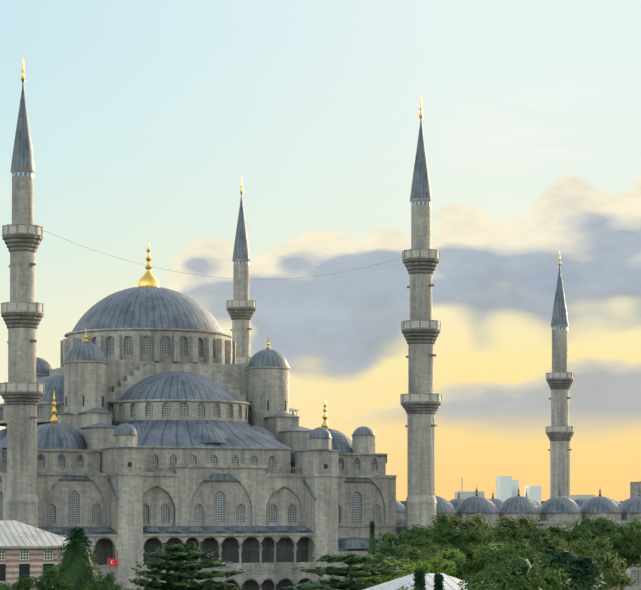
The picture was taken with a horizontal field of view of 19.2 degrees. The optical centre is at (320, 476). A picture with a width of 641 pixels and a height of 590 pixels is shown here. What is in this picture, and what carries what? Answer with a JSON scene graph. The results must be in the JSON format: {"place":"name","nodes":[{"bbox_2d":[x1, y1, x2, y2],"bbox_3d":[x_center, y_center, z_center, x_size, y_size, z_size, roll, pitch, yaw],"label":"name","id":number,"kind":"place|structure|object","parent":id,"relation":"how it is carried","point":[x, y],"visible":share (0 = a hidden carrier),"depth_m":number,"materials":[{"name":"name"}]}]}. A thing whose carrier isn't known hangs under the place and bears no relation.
{"place":"outdoors","nodes":[
{"label":"outdoors","id":0,"kind":"place"},
{"bbox_2d":[0,0,640,500],"label":"sky","id":1,"kind":"structure","parent":0,"point":[146,118],"materials":[{"name":"blue"}]},
{"bbox_2d":[363,573,466,589],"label":"building","id":2,"kind":"structure","parent":0,"point":[450,582],"depth_m":128.40,"materials":[{"name":"paint"}]},
{"bbox_2d":[399,476,621,508],"bbox_3d":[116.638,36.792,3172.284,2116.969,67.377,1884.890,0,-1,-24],"label":"skyline","id":3,"kind":"structure","parent":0,"point":[506,487],"depth_m":2978.87,"materials":[{"name":"white concrete"}]},
{"bbox_2d":[396,482,640,589],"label":"arcade","id":4,"kind":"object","parent":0,"point":[563,511],"depth_m":301.82,"materials":[{"name":"stone"}]},
{"label":"platform","id":5,"kind":"structure","parent":0,"visible":0},
{"bbox_2d":[0,60,44,527],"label":"minaret","id":6,"kind":"object","parent":5,"relation":"on","point":[22,393],"visible":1,"depth_m":261.58,"materials":[{"name":"stone"}]},
{"bbox_2d":[0,411,101,519],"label":"qibla facade","id":7,"kind":"object","parent":5,"relation":"on","point":[65,418],"visible":0.15,"depth_m":282.79,"materials":[{"name":"stone"}]},
{"bbox_2d":[0,239,352,472],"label":"mosque","id":8,"kind":"object","parent":5,"relation":"on","point":[148,348],"visible":0.71,"depth_m":297.42,"materials":[{"name":"stone"}]},
{"bbox_2d":[3,408,444,589],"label":"facade","id":9,"kind":"structure","parent":5,"relation":"on","point":[240,495],"depth_m":279.43,"materials":[{"name":"stone"}]},
{"bbox_2d":[226,175,255,363],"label":"minaret","id":10,"kind":"object","parent":5,"relation":"on","point":[241,308],"visible":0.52,"depth_m":356.34,"materials":[{"name":"stone"}]},
{"bbox_2d":[291,443,402,537],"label":"court facade","id":11,"kind":"object","parent":5,"relation":"on","point":[292,457],"visible":0.02,"depth_m":289.32,"materials":[{"name":"stone"}]},
{"bbox_2d":[400,98,441,529],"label":"minaret","id":12,"kind":"object","parent":5,"relation":"on","point":[421,401],"visible":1,"depth_m":286.37,"materials":[{"name":"stone"}]},
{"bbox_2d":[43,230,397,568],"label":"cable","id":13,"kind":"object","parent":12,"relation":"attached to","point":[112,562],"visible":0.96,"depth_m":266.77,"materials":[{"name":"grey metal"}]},
{"bbox_2d":[546,250,573,497],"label":"minaret","id":14,"kind":"object","parent":5,"relation":"on","point":[559,380],"visible":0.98,"depth_m":383.76,"materials":[{"name":"stone"}]},
{"label":"ground","id":15,"kind":"structure","parent":0,"visible":0},
{"bbox_2d":[0,565,74,589],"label":"tree","id":16,"kind":"object","parent":15,"relation":"on","point":[45,582],"visible":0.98,"depth_m":175.68,"materials":[{"name":"green plant"}]},
{"bbox_2d":[0,520,108,589],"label":"striped building","id":17,"kind":"structure","parent":15,"relation":"on","point":[27,550],"depth_m":195.81,"materials":[{"name":"white metal"}]},
{"bbox_2d":[51,527,110,589],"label":"tree","id":18,"kind":"object","parent":15,"relation":"on","point":[77,566],"visible":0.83,"depth_m":186.14,"materials":[{"name":"green plant"}]},
{"bbox_2d":[70,572,124,589],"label":"tree","id":19,"kind":"object","parent":15,"relation":"on","point":[102,584],"visible":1,"depth_m":178.53,"materials":[{"name":"green plant"}]},
{"bbox_2d":[129,541,247,589],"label":"tree","id":20,"kind":"object","parent":15,"relation":"on","point":[185,572],"visible":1,"depth_m":183.31,"materials":[{"name":"green plant"}]},
{"bbox_2d":[283,551,412,589],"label":"tree","id":21,"kind":"object","parent":15,"relation":"on","point":[350,559],"visible":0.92,"depth_m":148.55,"materials":[{"name":"green plant"}]},
{"bbox_2d":[368,521,375,553],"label":"tree","id":22,"kind":"object","parent":15,"relation":"on","point":[372,538],"visible":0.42,"depth_m":234.91,"materials":[{"name":"green plant"}]},
{"bbox_2d":[343,552,400,589],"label":"tree","id":23,"kind":"object","parent":15,"relation":"on","point":[357,579],"visible":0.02,"depth_m":203.79,"materials":[{"name":"green plant"}]},
{"bbox_2d":[353,558,455,581],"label":"tree","id":24,"kind":"object","parent":15,"relation":"on","point":[446,566],"visible":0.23,"depth_m":189.88,"materials":[{"name":"green plant"}]},
{"bbox_2d":[395,585,415,589],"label":"tree","id":25,"kind":"object","parent":15,"relation":"on","point":[402,587],"visible":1,"depth_m":103.81,"materials":[{"name":"green plant"}]},
{"bbox_2d":[361,527,453,564],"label":"tree","id":26,"kind":"object","parent":15,"relation":"on","point":[414,539],"visible":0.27,"depth_m":231.33,"materials":[{"name":"green plant"}]},
{"bbox_2d":[380,544,454,572],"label":"tree","id":27,"kind":"object","parent":15,"relation":"on","point":[413,555],"visible":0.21,"depth_m":208.69,"materials":[{"name":"green plant"}]},
{"bbox_2d":[412,566,425,589],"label":"tree","id":28,"kind":"object","parent":15,"relation":"on","point":[419,580],"visible":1,"depth_m":121.95,"materials":[{"name":"green plant"}]},
{"bbox_2d":[375,513,477,562],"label":"tree","id":29,"kind":"object","parent":15,"relation":"on","point":[442,525],"visible":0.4,"depth_m":237.78,"materials":[{"name":"green plant"}]},
{"bbox_2d":[432,571,444,589],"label":"tree","id":30,"kind":"object","parent":15,"relation":"on","point":[438,580],"visible":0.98,"depth_m":121.97,"materials":[{"name":"green plant"}]},
{"bbox_2d":[423,541,509,579],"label":"tree","id":31,"kind":"object","parent":15,"relation":"on","point":[450,554],"visible":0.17,"depth_m":202.40,"materials":[{"name":"green plant"}]},
{"bbox_2d":[439,514,498,559],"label":"tree","id":32,"kind":"object","parent":15,"relation":"on","point":[480,533],"visible":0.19,"depth_m":243.32,"materials":[{"name":"green plant"}]},
{"bbox_2d":[449,539,545,580],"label":"tree","id":33,"kind":"object","parent":15,"relation":"on","point":[484,560],"visible":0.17,"depth_m":198.79,"materials":[{"name":"green plant"}]},
{"bbox_2d":[463,559,544,585],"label":"tree","id":34,"kind":"object","parent":15,"relation":"on","point":[481,571],"visible":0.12,"depth_m":157.90,"materials":[{"name":"green plant"}]},
{"bbox_2d":[443,548,570,589],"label":"tree","id":35,"kind":"object","parent":15,"relation":"on","point":[508,578],"visible":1,"depth_m":116.34,"materials":[{"name":"green plant"}]},
{"bbox_2d":[472,516,543,556],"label":"tree","id":36,"kind":"object","parent":15,"relation":"on","point":[501,533],"visible":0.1,"depth_m":251.25,"materials":[{"name":"green plant"}]},
{"bbox_2d":[484,541,573,580],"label":"tree","id":37,"kind":"object","parent":15,"relation":"on","point":[537,552],"visible":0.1,"depth_m":200.89,"materials":[{"name":"green plant"}]},
{"bbox_2d":[495,515,578,558],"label":"tree","id":38,"kind":"object","parent":15,"relation":"on","point":[520,534],"visible":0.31,"depth_m":252.59,"materials":[{"name":"green plant"}]},
{"bbox_2d":[513,518,593,556],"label":"tree","id":39,"kind":"object","parent":15,"relation":"on","point":[557,530],"visible":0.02,"depth_m":258.50,"materials":[{"name":"green plant"}]},
{"bbox_2d":[532,548,585,589],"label":"tree","id":40,"kind":"object","parent":15,"relation":"on","point":[562,558],"visible":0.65,"depth_m":149.77,"materials":[{"name":"green plant"}]},
{"bbox_2d":[543,576,600,589],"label":"tree","id":41,"kind":"object","parent":15,"relation":"on","point":[574,585],"visible":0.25,"depth_m":149.13,"materials":[{"name":"green plant"}]},
{"bbox_2d":[540,514,627,560],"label":"tree","id":42,"kind":"object","parent":15,"relation":"on","point":[583,530],"visible":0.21,"depth_m":260.03,"materials":[{"name":"green plant"}]},
{"bbox_2d":[568,556,604,589],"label":"tree","id":43,"kind":"object","parent":15,"relation":"on","point":[587,564],"visible":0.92,"depth_m":149.86,"materials":[{"name":"green plant"}]},
{"bbox_2d":[546,536,635,589],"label":"tree","id":44,"kind":"object","parent":15,"relation":"on","point":[610,570],"visible":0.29,"depth_m":203.84,"materials":[{"name":"green plant"}]},
{"bbox_2d":[563,516,640,568],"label":"tree","id":45,"kind":"object","parent":15,"relation":"on","point":[602,521],"visible":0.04,"depth_m":262.46,"materials":[{"name":"green plant"}]},
{"bbox_2d":[599,517,640,589],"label":"tree","id":46,"kind":"object","parent":15,"relation":"on","point":[633,556],"visible":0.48,"depth_m":261.91,"materials":[{"name":"green plant"}]}
]}

